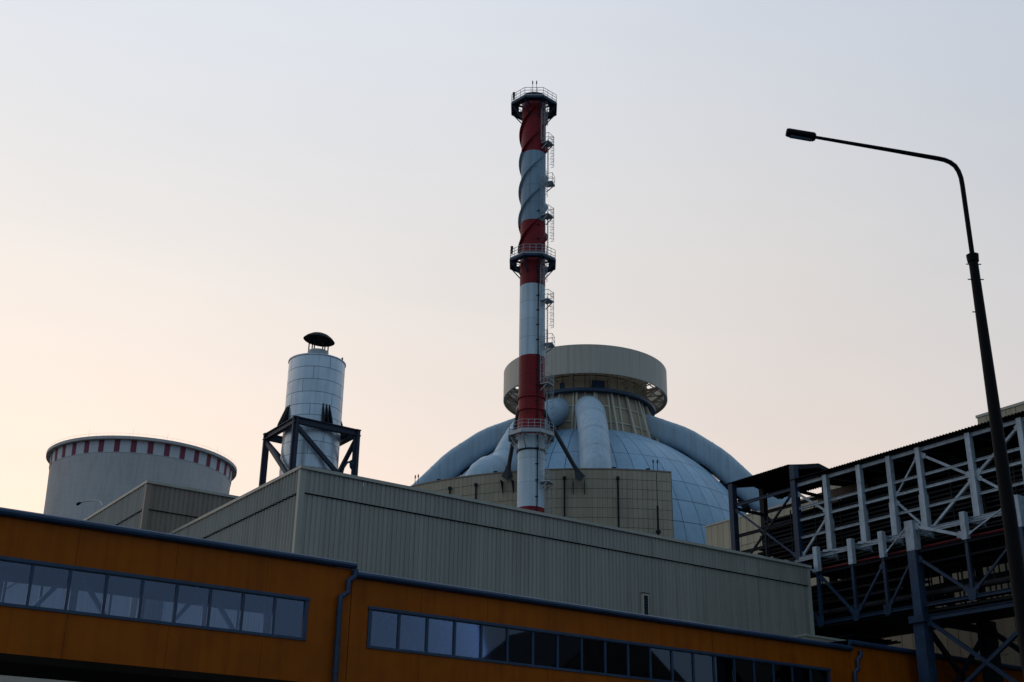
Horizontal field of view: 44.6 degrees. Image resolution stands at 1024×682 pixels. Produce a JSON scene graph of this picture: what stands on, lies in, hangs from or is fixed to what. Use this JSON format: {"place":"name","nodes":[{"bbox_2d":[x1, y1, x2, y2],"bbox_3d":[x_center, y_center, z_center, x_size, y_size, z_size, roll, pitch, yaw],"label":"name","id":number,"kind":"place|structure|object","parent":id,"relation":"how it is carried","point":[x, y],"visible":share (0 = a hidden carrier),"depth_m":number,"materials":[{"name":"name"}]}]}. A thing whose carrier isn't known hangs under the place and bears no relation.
{"place":"outdoors","nodes":[
{"label":"outdoors","id":0,"kind":"place"},
{"bbox_2d":[0,480,238,681],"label":"industrial hall","id":1,"kind":"structure","parent":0,"point":[156,506],"depth_m":74.56,"materials":[{"name":"metal"}]},
{"bbox_2d":[76,500,102,507],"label":"roof lamp","id":2,"kind":"object","parent":1,"relation":"on","point":[78,503],"visible":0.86,"depth_m":82.16,"materials":[{"name":"metal"}]},
{"bbox_2d":[161,465,814,635],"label":"industrial hall","id":3,"kind":"structure","parent":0,"point":[365,524],"depth_m":65.65,"materials":[{"name":"metal"}]},
{"bbox_2d":[259,415,360,485],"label":"support tower","id":4,"kind":"structure","parent":3,"relation":"on","point":[294,422],"depth_m":64.52,"materials":[{"name":"metal"}]},
{"bbox_2d":[277,332,345,475],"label":"exhaust stack","id":5,"kind":"object","parent":3,"relation":"on","point":[315,385],"visible":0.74,"depth_m":65.18,"materials":[{"name":"metal"}]},
{"bbox_2d":[341,460,354,472],"bbox_3d":[-8.493,7.144,64.127,0.951,2.258,0.340,16,-27,-32],"label":"vent pipe","id":6,"kind":"object","parent":3,"relation":"on","point":[351,463],"visible":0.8,"depth_m":64.45,"materials":[{"name":"grey metal"}]},
{"bbox_2d":[0,0,1023,513],"label":"sky","id":7,"kind":"structure","parent":0,"point":[192,191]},
{"bbox_2d":[705,496,828,585],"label":"panelled building","id":8,"kind":"structure","parent":0,"point":[718,534],"depth_m":106.95,"materials":[{"name":"beige metal"}]},
{"bbox_2d":[790,634,844,641],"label":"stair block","id":9,"kind":"structure","parent":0,"point":[816,637],"depth_m":73.11,"materials":[{"name":"grey concrete"}]},
{"bbox_2d":[830,401,1023,670],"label":"panelled building","id":10,"kind":"structure","parent":0,"point":[1006,627],"depth_m":82.39,"materials":[{"name":"grey metal"}]},
{"label":"ground","id":11,"kind":"structure","parent":0,"visible":0},
{"bbox_2d":[43,431,236,519],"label":"cooling tower","id":12,"kind":"structure","parent":11,"relation":"on","point":[105,470],"depth_m":501.31,"materials":[{"name":"concrete"}]},
{"bbox_2d":[0,507,1023,681],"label":"enclosed gallery","id":13,"kind":"object","parent":11,"relation":"on","point":[326,619],"visible":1,"depth_m":51.23,"materials":[{"name":"orange paint"}]},
{"bbox_2d":[0,556,310,640],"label":"window","id":14,"kind":"structure","parent":13,"relation":"in","point":[33,563],"depth_m":46.95,"materials":[{"name":"blue glass"}]},
{"bbox_2d":[366,606,830,681],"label":"window","id":15,"kind":"structure","parent":13,"relation":"in","point":[493,642],"depth_m":58.40,"materials":[{"name":"glass"}]},
{"bbox_2d":[500,81,584,514],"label":"chimney","id":16,"kind":"object","parent":11,"relation":"on","point":[529,428],"visible":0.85,"depth_m":137.00,"materials":[{"name":"metal"}]},
{"bbox_2d":[412,460,673,541],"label":"annular block","id":17,"kind":"structure","parent":11,"relation":"on","point":[620,498],"depth_m":136.04,"materials":[{"name":"metal"}]},
{"bbox_2d":[411,344,790,544],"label":"reactor dome","id":18,"kind":"structure","parent":11,"relation":"on","point":[608,405],"depth_m":164.46,"materials":[{"name":"paint"}]},
{"bbox_2d":[656,473,660,534],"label":"lightning mast","id":19,"kind":"object","parent":11,"relation":"on","point":[658,531],"visible":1,"depth_m":134.44,"materials":[{"name":"metal"}]},
{"bbox_2d":[723,411,1023,681],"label":"steel trestle","id":20,"kind":"object","parent":11,"relation":"on","point":[883,536],"visible":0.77,"depth_m":75.19,"materials":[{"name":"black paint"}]},
{"bbox_2d":[785,128,1023,680],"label":"street lamp","id":21,"kind":"object","parent":11,"relation":"on","point":[1011,534],"visible":1,"depth_m":12.70,"materials":[{"name":"black metal"}]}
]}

